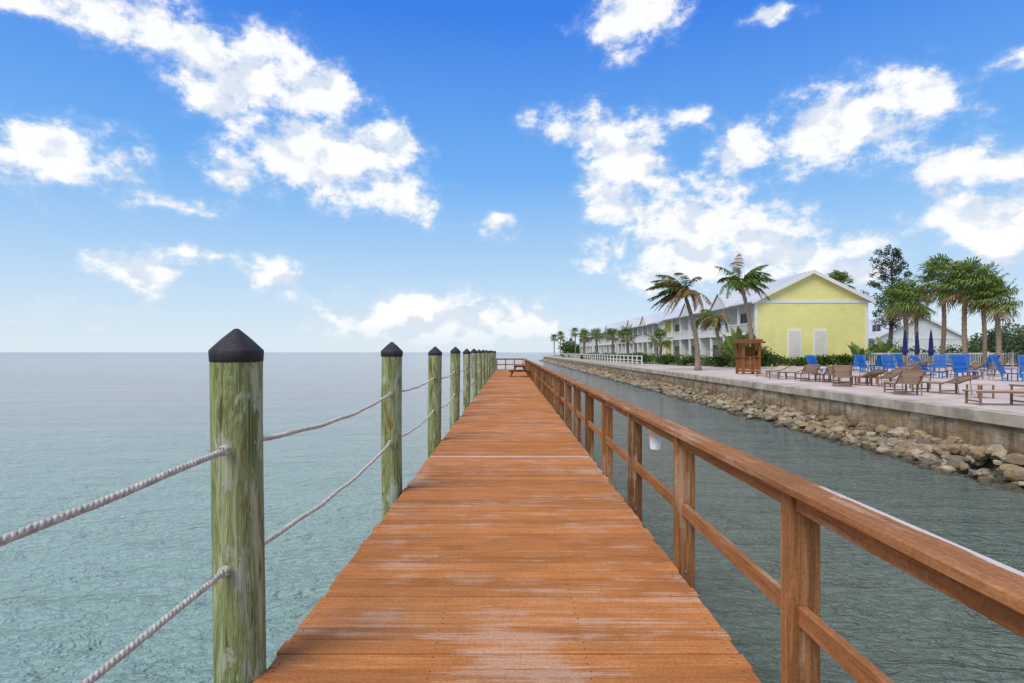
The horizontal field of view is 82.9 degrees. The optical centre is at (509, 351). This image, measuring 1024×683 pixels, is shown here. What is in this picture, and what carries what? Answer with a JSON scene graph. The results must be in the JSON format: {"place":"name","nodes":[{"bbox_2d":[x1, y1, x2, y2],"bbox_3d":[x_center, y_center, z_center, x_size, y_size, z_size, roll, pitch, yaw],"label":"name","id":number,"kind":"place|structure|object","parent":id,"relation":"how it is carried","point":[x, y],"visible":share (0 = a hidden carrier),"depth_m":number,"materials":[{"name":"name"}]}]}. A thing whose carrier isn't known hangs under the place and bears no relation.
{"place":"outdoors","nodes":[
{"label":"outdoors","id":0,"kind":"place"},
{"bbox_2d":[0,352,1023,682],"bbox_3d":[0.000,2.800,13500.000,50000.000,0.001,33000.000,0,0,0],"label":"sea water","id":1,"kind":"structure","parent":0,"point":[84,596],"depth_m":10.12,"materials":[{"name":"liquid"}]},
{"bbox_2d":[208,328,265,682],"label":"dock piling","id":2,"kind":"object","parent":1,"relation":"in","point":[236,357],"visible":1,"depth_m":2.80,"materials":[{"name":"wood"}]},
{"bbox_2d":[0,359,488,546],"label":"rope","id":3,"kind":"object","parent":2,"relation":"attached to","point":[42,524],"visible":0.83,"depth_m":2.14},
{"bbox_2d":[80,368,488,682],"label":"rope","id":4,"kind":"object","parent":2,"relation":"attached to","point":[224,571],"visible":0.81,"depth_m":2.52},
{"bbox_2d":[381,342,402,518],"bbox_3d":[-1.359,2.091,6.690,0.260,4.418,0.253,0,0,0],"label":"dock piling","id":5,"kind":"object","parent":1,"relation":"in","point":[391,409],"visible":0.47,"depth_m":6.59,"materials":[{"name":"wood"}]},
{"bbox_2d":[428,346,441,457],"bbox_3d":[-1.355,2.099,10.480,0.266,4.403,0.254,0,0,0],"label":"dock piling","id":6,"kind":"object","parent":1,"relation":"in","point":[434,389],"visible":0.44,"depth_m":10.38,"materials":[{"name":"wood"}]},
{"bbox_2d":[450,347,460,428],"bbox_3d":[-1.352,2.084,14.270,0.272,4.433,0.254,0,0,0],"label":"dock piling","id":7,"kind":"object","parent":1,"relation":"in","point":[455,383],"visible":0.47,"depth_m":14.17,"materials":[{"name":"wood"}]},
{"bbox_2d":[463,349,470,411],"bbox_3d":[-1.351,2.097,18.060,0.263,4.407,0.254,0,0,0],"label":"dock piling","id":8,"kind":"object","parent":1,"relation":"in","point":[466,375],"visible":0.5,"depth_m":17.96,"materials":[{"name":"wood"}]},
{"bbox_2d":[471,349,476,401],"bbox_3d":[-1.356,2.083,21.850,0.262,4.433,0.254,0,0,0],"label":"dock piling","id":9,"kind":"object","parent":1,"relation":"in","point":[474,373],"visible":0.45,"depth_m":21.75,"materials":[{"name":"wood"}]},
{"bbox_2d":[477,349,481,393],"bbox_3d":[-1.358,2.090,25.640,0.270,4.419,0.254,0,0,0],"label":"dock piling","id":10,"kind":"object","parent":1,"relation":"in","point":[479,369],"visible":0.36,"depth_m":25.54,"materials":[{"name":"wood"}]},
{"bbox_2d":[482,350,485,387],"bbox_3d":[-1.358,2.083,29.430,0.267,4.433,0.253,0,0,0],"label":"dock piling","id":11,"kind":"object","parent":1,"relation":"in","point":[483,369],"visible":0.3,"depth_m":29.32,"materials":[{"name":"wood"}]},
{"bbox_2d":[485,350,488,381],"bbox_3d":[-1.355,2.086,33.220,0.259,4.428,0.254,0,0,0],"label":"dock piling","id":12,"kind":"object","parent":1,"relation":"in","point":[486,364],"visible":0.3,"depth_m":33.11,"materials":[{"name":"wood"}]},
{"bbox_2d":[488,351,490,379],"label":"dock piling","id":13,"kind":"object","parent":1,"relation":"in","point":[489,361],"visible":0.25,"depth_m":36.91,"materials":[{"name":"wood"}]},
{"bbox_2d":[490,350,492,376],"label":"dock piling","id":14,"kind":"object","parent":1,"relation":"in","point":[491,351],"visible":0.3,"depth_m":40.70,"materials":[{"name":"wood"}]},
{"bbox_2d":[540,359,1023,493],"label":"riprap rocks","id":15,"kind":"object","parent":1,"relation":"in","point":[939,455],"visible":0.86,"depth_m":16.89,"materials":[{"name":"stone"}]},
{"bbox_3d":[-0.005,2.972,25.500,2.450,2.656,57.000,0,0,0],"label":"dock","id":16,"kind":"object","parent":1,"relation":"in","visible":0},
{"bbox_2d":[253,369,761,682],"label":"dock deck","id":17,"kind":"structure","parent":16,"relation":"on","point":[510,539],"depth_m":3.96,"materials":[{"name":"wood"}]},
{"bbox_2d":[496,358,523,369],"bbox_3d":[0.000,1.140,53.050,2.600,1.120,0.180,0,0,0],"label":"dock end railing","id":18,"kind":"object","parent":17,"relation":"attached to","point":[505,359],"visible":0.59,"depth_m":53.00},
{"bbox_2d":[509,365,529,376],"bbox_3d":[0.620,1.231,37.500,1.420,0.783,1.800,0,0,0],"label":"picnic table","id":19,"kind":"object","parent":17,"relation":"on","point":[516,366],"visible":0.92,"depth_m":36.90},
{"bbox_2d":[523,358,1023,682],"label":"dock railing","id":20,"kind":"object","parent":17,"relation":"attached to","point":[989,588],"visible":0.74,"depth_m":2.57,"materials":[{"name":"wood"}]},
{"bbox_2d":[648,429,661,449],"bbox_3d":[1.365,0.781,5.450,0.136,0.258,0.136,0,0,0],"label":"bait bucket","id":21,"kind":"object","parent":16,"relation":"attached to","point":[655,440],"visible":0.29,"depth_m":5.41,"materials":[{"name":"white plastic"}]},
{"bbox_2d":[0,0,1023,351],"label":"sky","id":22,"kind":"structure","parent":0,"point":[176,175],"materials":[{"name":"blue"}]},
{"bbox_2d":[548,356,648,365],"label":"seawall path","id":23,"kind":"structure","parent":0,"point":[617,363],"depth_m":77.34,"materials":[{"name":"concrete"}]},
{"bbox_2d":[577,357,1018,365],"bbox_3d":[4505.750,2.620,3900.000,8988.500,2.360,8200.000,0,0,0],"label":"ground","id":24,"kind":"structure","parent":0,"point":[656,363],"depth_m":72.63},
{"bbox_2d":[556,331,564,352],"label":"sabal palm","id":25,"kind":"object","parent":24,"relation":"on","point":[561,333],"visible":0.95,"depth_m":204.96,"materials":[{"name":"green plant"}]},
{"bbox_2d":[569,328,579,351],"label":"sabal palm","id":26,"kind":"object","parent":24,"relation":"on","point":[574,333],"visible":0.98,"depth_m":184.34,"materials":[{"name":"green plant"}]},
{"bbox_2d":[578,328,591,353],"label":"sabal palm","id":27,"kind":"object","parent":24,"relation":"on","point":[583,333],"visible":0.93,"depth_m":149.75,"materials":[{"name":"green plant"}]},
{"bbox_2d":[579,331,595,354],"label":"white townhouse","id":28,"kind":"structure","parent":24,"relation":"on","point":[589,346],"depth_m":191.19,"materials":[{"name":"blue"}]},
{"bbox_2d":[588,328,604,353],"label":"sabal palm","id":29,"kind":"object","parent":24,"relation":"on","point":[598,336],"visible":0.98,"depth_m":131.62,"materials":[{"name":"green plant"}]},
{"bbox_2d":[554,353,641,364],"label":"path fence","id":30,"kind":"object","parent":24,"relation":"on","point":[595,357],"visible":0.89,"depth_m":88.99,"materials":[{"name":"white paint"}]},
{"bbox_2d":[601,328,620,354],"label":"sabal palm","id":31,"kind":"object","parent":24,"relation":"on","point":[611,331],"visible":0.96,"depth_m":117.66,"materials":[{"name":"green plant"}]},
{"bbox_2d":[594,317,640,354],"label":"white townhouse","id":32,"kind":"structure","parent":24,"relation":"on","point":[604,346],"depth_m":154.36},
{"bbox_2d":[616,324,638,353],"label":"sabal palm","id":33,"kind":"object","parent":24,"relation":"on","point":[626,331],"visible":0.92,"depth_m":97.75,"materials":[{"name":"green plant"}]},
{"bbox_2d":[633,353,654,363],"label":"shrub","id":34,"kind":"object","parent":24,"relation":"on","point":[645,358],"visible":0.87,"depth_m":71.22,"materials":[{"name":"green plant"}]},
{"bbox_2d":[616,307,681,356],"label":"white townhouse","id":35,"kind":"structure","parent":24,"relation":"on","point":[643,325],"depth_m":112.94,"materials":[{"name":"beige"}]},
{"bbox_2d":[594,352,716,363],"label":"hedge","id":36,"kind":"object","parent":24,"relation":"on","point":[668,355],"visible":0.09,"depth_m":79.15,"materials":[{"name":"green plant"}]},
{"bbox_2d":[645,327,673,356],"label":"sabal palm","id":37,"kind":"object","parent":24,"relation":"on","point":[659,332],"visible":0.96,"depth_m":81.93,"materials":[{"name":"green plant"}]},
{"bbox_2d":[657,355,679,364],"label":"shrub","id":38,"kind":"object","parent":24,"relation":"on","point":[666,360],"visible":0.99,"depth_m":66.47,"materials":[{"name":"green plant"}]},
{"bbox_2d":[675,357,700,365],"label":"shrub","id":39,"kind":"object","parent":24,"relation":"on","point":[688,360],"visible":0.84,"depth_m":62.15,"materials":[{"name":"green plant"}]},
{"bbox_2d":[695,309,729,365],"bbox_3d":[20.039,-1.451,57.772,3.512,5.791,2.709,0,0,15],"label":"coconut palm","id":40,"kind":"object","parent":24,"relation":"on","point":[710,320],"visible":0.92,"depth_m":57.81,"materials":[{"name":"green plant"}]},
{"bbox_2d":[701,355,735,366],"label":"shrub","id":41,"kind":"object","parent":24,"relation":"on","point":[716,361],"visible":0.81,"depth_m":54.36,"materials":[{"name":"green plant"}]},
{"bbox_2d":[718,338,748,366],"bbox_3d":[21.041,0.055,53.964,3.084,3.039,2.716,0,0,33],"label":"shrub","id":42,"kind":"object","parent":24,"relation":"on","point":[727,357],"visible":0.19,"depth_m":53.74,"materials":[{"name":"green plant"}]},
{"bbox_2d":[659,270,875,365],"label":"yellow townhouse","id":43,"kind":"structure","parent":24,"relation":"on","point":[814,312],"depth_m":60.00,"materials":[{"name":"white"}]},
{"bbox_2d":[675,312,747,358],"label":"windows","id":44,"kind":"structure","parent":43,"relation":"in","point":[743,318],"depth_m":80.18,"materials":[{"name":"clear glass"}]},
{"bbox_2d":[755,346,780,366],"bbox_3d":[24.137,0.574,55.966,3.532,2.324,2.530,0,0,0],"label":"shrub","id":45,"kind":"object","parent":24,"relation":"on","point":[765,357],"visible":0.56,"depth_m":55.49,"materials":[{"name":"green plant"}]},
{"bbox_2d":[558,334,980,357],"bbox_3d":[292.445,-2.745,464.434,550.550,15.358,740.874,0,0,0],"label":"distant trees","id":46,"kind":"object","parent":24,"relation":"on","point":[568,348],"visible":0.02,"depth_m":207.77,"materials":[{"name":"green plant"}]},
{"bbox_2d":[767,352,793,365],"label":"shrub","id":47,"kind":"object","parent":24,"relation":"on","point":[780,360],"visible":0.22,"depth_m":56.89,"materials":[{"name":"green plant"}]},
{"bbox_2d":[543,356,1023,470],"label":"seawall","id":48,"kind":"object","parent":24,"relation":"on","point":[974,426],"visible":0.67,"depth_m":18.22,"materials":[{"name":"concrete"}]},
{"bbox_2d":[781,356,824,365],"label":"shrub","id":49,"kind":"object","parent":24,"relation":"on","point":[800,361],"visible":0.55,"depth_m":57.33,"materials":[{"name":"green plant"}]},
{"bbox_2d":[805,353,838,365],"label":"shrub","id":50,"kind":"object","parent":24,"relation":"on","point":[826,359],"visible":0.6,"depth_m":57.40,"materials":[{"name":"green plant"}]},
{"bbox_2d":[827,270,857,289],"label":"sabal palm","id":51,"kind":"object","parent":24,"relation":"on","point":[842,277],"visible":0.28,"depth_m":65.27,"materials":[{"name":"green plant"}]},
{"bbox_2d":[828,353,868,365],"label":"shrub","id":52,"kind":"object","parent":24,"relation":"on","point":[843,359],"visible":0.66,"depth_m":56.35,"materials":[{"name":"green plant"}]},
{"bbox_2d":[843,342,875,360],"bbox_3d":[33.785,0.202,56.260,3.331,2.436,2.253,0,0,-23],"label":"banana plant","id":53,"kind":"object","parent":24,"relation":"on","point":[855,349],"visible":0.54,"depth_m":55.89,"materials":[{"name":"green plant"}]},
{"bbox_2d":[866,344,876,365],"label":"shrub","id":54,"kind":"object","parent":24,"relation":"on","point":[871,348],"visible":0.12,"depth_m":59.70,"materials":[{"name":"green plant"}]},
{"bbox_2d":[868,337,901,356],"bbox_3d":[36.643,-0.068,56.923,3.854,2.977,3.574,0,0,22],"label":"banana plant","id":55,"kind":"object","parent":24,"relation":"on","point":[880,347],"visible":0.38,"depth_m":56.73,"materials":[{"name":"green plant"}]},
{"bbox_2d":[861,245,912,347],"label":"casuarina tree","id":56,"kind":"object","parent":24,"relation":"on","point":[895,270],"visible":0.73,"depth_m":69.83,"materials":[{"name":"green plant"}]},
{"bbox_2d":[877,337,902,363],"bbox_3d":[40.397,-0.054,61.884,3.736,3.063,2.690,0,0,0],"label":"shrub","id":57,"kind":"object","parent":24,"relation":"on","point":[884,344],"visible":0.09,"depth_m":61.80,"materials":[{"name":"green plant"}]},
{"bbox_2d":[876,276,931,365],"bbox_3d":[35.016,-2.619,52.285,4.430,8.146,4.853,0,0,0],"label":"sabal palm","id":58,"kind":"object","parent":24,"relation":"on","point":[899,294],"visible":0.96,"depth_m":51.62,"materials":[{"name":"green plant"}]},
{"bbox_2d":[894,284,937,360],"bbox_3d":[43.362,-2.920,61.943,3.894,8.752,4.656,0,0,0],"label":"sabal palm","id":59,"kind":"object","parent":24,"relation":"on","point":[916,324],"visible":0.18,"depth_m":61.86,"materials":[{"name":"green plant"}]},
{"bbox_2d":[868,316,969,359],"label":"clubhouse","id":60,"kind":"structure","parent":24,"relation":"on","point":[953,336],"depth_m":92.00,"materials":[{"name":"white"}]},
{"bbox_2d":[872,324,880,346],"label":"windows","id":61,"kind":"structure","parent":60,"relation":"in","point":[874,327],"depth_m":94.61,"materials":[{"name":"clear glass"}]},
{"bbox_2d":[907,253,968,359],"bbox_3d":[39.880,-3.901,54.182,5.667,10.707,5.278,0,0,0],"label":"sabal palm","id":62,"kind":"object","parent":24,"relation":"on","point":[932,271],"visible":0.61,"depth_m":53.96,"materials":[{"name":"green plant"}]},
{"bbox_2d":[868,344,1015,363],"bbox_3d":[48.626,0.591,62.968,33.588,3.055,3.438,0,0,0],"label":"hedge","id":63,"kind":"object","parent":24,"relation":"on","point":[959,350],"visible":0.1,"depth_m":63.00,"materials":[{"name":"green plant"}]},
{"bbox_2d":[960,333,1016,362],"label":"shrub","id":64,"kind":"object","parent":24,"relation":"on","point":[976,344],"visible":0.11,"depth_m":65.99,"materials":[{"name":"green plant"}]},
{"bbox_2d":[975,320,1023,365],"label":"shrub","id":65,"kind":"object","parent":24,"relation":"on","point":[991,336],"visible":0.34,"depth_m":59.53,"materials":[{"name":"green plant"}]},
{"bbox_2d":[987,327,1023,366],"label":"shrub","id":66,"kind":"object","parent":24,"relation":"on","point":[1020,345],"visible":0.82,"depth_m":55.60,"materials":[{"name":"green plant"}]},
{"bbox_2d":[632,366,1023,412],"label":"patio","id":67,"kind":"structure","parent":0,"point":[1000,401],"depth_m":24.98,"materials":[{"name":"concrete"}]},
{"bbox_2d":[646,272,711,370],"bbox_3d":[12.408,-2.243,44.191,4.264,7.335,4.815,0,0,-18],"label":"coconut palm","id":68,"kind":"object","parent":67,"relation":"on","point":[675,290],"visible":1,"depth_m":43.74,"materials":[{"name":"green plant"}]},
{"bbox_2d":[702,331,742,366],"bbox_3d":[19.946,-0.308,53.658,4.700,3.457,3.601,0,0,-21],"label":"banana plant","id":69,"kind":"object","parent":67,"relation":"on","point":[720,352],"visible":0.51,"depth_m":52.91,"materials":[{"name":"green plant"}]},
{"bbox_2d":[707,319,754,362],"bbox_3d":[19.023,-0.775,50.152,5.535,4.390,4.036,0,0,-25],"label":"banana plant","id":70,"kind":"object","parent":67,"relation":"on","point":[737,334],"visible":0.48,"depth_m":49.61,"materials":[{"name":"green plant"}]},
{"bbox_2d":[715,254,774,361],"bbox_3d":[19.009,-3.329,47.293,4.712,9.501,4.531,0,0,0],"label":"coconut palm","id":71,"kind":"object","parent":67,"relation":"on","point":[752,278],"visible":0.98,"depth_m":46.85,"materials":[{"name":"green plant"}]},
{"bbox_2d":[731,339,765,373],"bbox_3d":[15.146,0.300,36.909,1.560,2.200,1.560,0,0,0],"label":"wooden towel stand","id":72,"kind":"object","parent":67,"relation":"on","point":[748,351],"visible":0.99,"depth_m":36.39,"materials":[{"name":"brown wood"}]},
{"bbox_2d":[755,366,789,376],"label":"lounge chair","id":73,"kind":"object","parent":67,"relation":"on","point":[779,368],"visible":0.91,"depth_m":32.52,"materials":[{"name":"beige fabric"}]},
{"bbox_2d":[768,367,803,378],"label":"lounge chair","id":74,"kind":"object","parent":67,"relation":"on","point":[797,369],"visible":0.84,"depth_m":30.19,"materials":[{"name":"beige fabric"}]},
{"bbox_2d":[794,364,820,380],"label":"lounge chair","id":75,"kind":"object","parent":67,"relation":"on","point":[810,369],"visible":1,"depth_m":27.35,"materials":[{"name":"beige fabric"}]},
{"bbox_2d":[805,355,826,374],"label":"blue beach chair","id":76,"kind":"object","parent":67,"relation":"on","point":[811,360],"visible":0.48,"depth_m":35.86,"materials":[{"name":"fabric"}]},
{"bbox_2d":[816,366,841,381],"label":"lounge chair","id":77,"kind":"object","parent":67,"relation":"on","point":[828,371],"visible":0.52,"depth_m":26.61,"materials":[{"name":"beige fabric"}]},
{"bbox_2d":[832,365,851,386],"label":"lounge chair","id":78,"kind":"object","parent":67,"relation":"on","point":[841,371],"visible":1,"depth_m":23.24,"materials":[{"name":"beige fabric"}]},
{"bbox_2d":[852,355,865,370],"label":"blue beach chair","id":79,"kind":"object","parent":67,"relation":"on","point":[855,363],"visible":0.41,"depth_m":43.12,"materials":[{"name":"fabric"}]},
{"bbox_2d":[838,370,887,385],"bbox_3d":[14.803,1.058,24.397,0.684,0.684,1.976,0,0,-11],"label":"lounge chair","id":80,"kind":"object","parent":67,"relation":"on","point":[873,373],"visible":0.77,"depth_m":23.98,"materials":[{"name":"beige fabric"}]},
{"bbox_2d":[854,355,879,372],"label":"blue beach chair","id":81,"kind":"object","parent":67,"relation":"on","point":[860,361],"visible":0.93,"depth_m":39.04,"materials":[{"name":"fabric"}]},
{"bbox_2d":[870,355,881,370],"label":"blue beach chair","id":82,"kind":"object","parent":67,"relation":"on","point":[878,362],"visible":0.56,"depth_m":42.29,"materials":[{"name":"fabric"}]},
{"bbox_2d":[855,368,908,386],"bbox_3d":[15.127,1.023,23.693,0.684,0.753,1.944,0,0,-16],"label":"lounge chair","id":83,"kind":"object","parent":67,"relation":"on","point":[890,375],"visible":0.83,"depth_m":23.32,"materials":[{"name":"beige fabric"}]},
{"bbox_2d":[881,355,898,372],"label":"blue beach chair","id":84,"kind":"object","parent":67,"relation":"on","point":[888,362],"visible":0.83,"depth_m":37.40,"materials":[{"name":"fabric"}]},
{"bbox_2d":[892,354,904,369],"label":"blue beach chair","id":85,"kind":"object","parent":67,"relation":"on","point":[899,359],"visible":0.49,"depth_m":43.16,"materials":[{"name":"fabric"}]},
{"bbox_2d":[882,366,916,380],"bbox_3d":[18.488,1.023,27.803,0.705,0.753,1.952,0,0,0],"label":"lounge chair","id":86,"kind":"object","parent":67,"relation":"on","point":[911,367],"visible":0.27,"depth_m":26.94,"materials":[{"name":"beige fabric"}]},
{"bbox_2d":[902,329,907,354],"bbox_3d":[24.517,-0.050,36.000,0.560,2.900,0.560,0,0,0],"label":"patio umbrella","id":87,"kind":"object","parent":67,"relation":"on","point":[904,349],"visible":0.65,"depth_m":35.94,"materials":[{"name":"blue fabric"}]},
{"bbox_2d":[883,370,926,394],"bbox_3d":[13.012,0.991,19.164,0.684,0.819,1.905,0,0,18],"label":"lounge chair","id":88,"kind":"object","parent":67,"relation":"on","point":[906,377],"visible":1,"depth_m":18.64,"materials":[{"name":"beige fabric"}]},
{"bbox_2d":[914,331,919,354],"bbox_3d":[27.367,-0.050,39.000,0.560,2.900,0.560,0,0,0],"label":"patio umbrella","id":89,"kind":"object","parent":67,"relation":"on","point":[916,350],"visible":0.72,"depth_m":38.94,"materials":[{"name":"blue fabric"}]},
{"bbox_2d":[912,362,927,370],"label":"lounge chair","id":90,"kind":"object","parent":67,"relation":"on","point":[923,364],"visible":0.3,"depth_m":31.61,"materials":[{"name":"wood"}]},
{"bbox_2d":[911,357,948,378],"bbox_3d":[22.726,0.836,31.388,0.840,1.127,1.494,0,0,-34],"label":"blue beach chair","id":91,"kind":"object","parent":67,"relation":"on","point":[915,359],"visible":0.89,"depth_m":31.38,"materials":[{"name":"fabric"}]},
{"bbox_2d":[926,329,936,374],"bbox_3d":[25.405,0.000,35.000,0.560,2.800,0.560,0,0,0],"label":"patio umbrella","id":92,"kind":"object","parent":67,"relation":"on","point":[930,350],"visible":0.83,"depth_m":34.95,"materials":[{"name":"blue fabric"}]},
{"bbox_2d":[932,355,947,370],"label":"blue beach chair","id":93,"kind":"object","parent":67,"relation":"on","point":[940,361],"visible":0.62,"depth_m":39.07,"materials":[{"name":"fabric"}]},
{"bbox_2d":[864,351,1018,365],"bbox_3d":[54.530,0.685,56.070,40.800,1.470,0.140,0,0,0],"label":"white fence","id":94,"kind":"object","parent":67,"relation":"on","point":[988,353],"visible":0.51,"depth_m":56.05,"materials":[{"name":"paint"}]},
{"bbox_2d":[911,375,980,393],"bbox_3d":[14.656,1.076,19.589,0.684,0.648,1.990,0,0,-11],"label":"lounge chair","id":95,"kind":"object","parent":67,"relation":"on","point":[959,380],"visible":0.91,"depth_m":19.27,"materials":[{"name":"beige fabric"}]},
{"bbox_2d":[927,257,992,367],"bbox_3d":[38.705,-3.319,49.770,5.203,9.518,5.517,0,0,0],"label":"sabal palm","id":96,"kind":"object","parent":67,"relation":"on","point":[962,272],"visible":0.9,"depth_m":49.64,"materials":[{"name":"green plant"}]},
{"bbox_2d":[954,354,970,367],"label":"blue beach chair","id":97,"kind":"object","parent":67,"relation":"on","point":[968,358],"visible":0.25,"depth_m":42.93,"materials":[{"name":"fabric"}]},
{"bbox_2d":[950,355,978,379],"bbox_3d":[23.623,0.778,30.219,0.840,1.244,1.412,0,0,12],"label":"blue beach chair","id":98,"kind":"object","parent":67,"relation":"on","point":[958,361],"visible":0.87,"depth_m":30.54,"materials":[{"name":"fabric"}]},
{"bbox_2d":[945,363,985,376],"bbox_3d":[25.328,0.991,32.303,0.684,0.819,1.905,0,0,-5],"label":"lounge chair","id":99,"kind":"object","parent":67,"relation":"on","point":[976,366],"visible":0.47,"depth_m":31.65,"materials":[{"name":"wood"}]},
{"bbox_2d":[965,383,994,398],"bbox_3d":[14.304,1.185,17.652,0.500,0.430,0.500,0,0,0],"label":"side table","id":100,"kind":"object","parent":67,"relation":"on","point":[979,386],"visible":0.64,"depth_m":17.45,"materials":[{"name":"brown wood"}]},
{"bbox_2d":[951,259,1009,365],"bbox_3d":[45.022,-3.782,56.100,5.414,10.440,5.421,0,0,44],"label":"sabal palm","id":101,"kind":"object","parent":67,"relation":"on","point":[984,344],"visible":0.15,"depth_m":55.89,"materials":[{"name":"green plant"}]},
{"bbox_2d":[977,355,999,371],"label":"blue beach chair","id":102,"kind":"object","parent":67,"relation":"on","point":[988,361],"visible":0.47,"depth_m":40.12,"materials":[{"name":"fabric"}]},
{"bbox_2d":[959,271,1022,360],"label":"sabal palm","id":103,"kind":"object","parent":67,"relation":"on","point":[998,291],"visible":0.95,"depth_m":47.79,"materials":[{"name":"green plant"}]},
{"bbox_2d":[962,388,1023,405],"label":"lounge chair","id":104,"kind":"object","parent":67,"relation":"on","point":[1011,392],"visible":1,"depth_m":15.34,"materials":[{"name":"wood"}]},
{"bbox_2d":[981,361,1005,375],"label":"lounge chair","id":105,"kind":"object","parent":67,"relation":"on","point":[1003,363],"visible":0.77,"depth_m":33.24,"materials":[{"name":"wood"}]},
{"bbox_2d":[988,355,1023,381],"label":"blue beach chair","id":106,"kind":"object","parent":67,"relation":"on","point":[997,363],"visible":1,"depth_m":28.32,"materials":[{"name":"fabric"}]},
{"bbox_2d":[1009,384,1023,393],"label":"lounge chair","id":107,"kind":"object","parent":67,"relation":"on","point":[1012,385],"visible":0.72,"depth_m":18.29,"materials":[{"name":"wood"}]},
{"bbox_2d":[1017,355,1023,377],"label":"blue beach chair","id":108,"kind":"object","parent":67,"relation":"on","point":[1021,362],"visible":0.97,"depth_m":31.79,"materials":[{"name":"fabric"}]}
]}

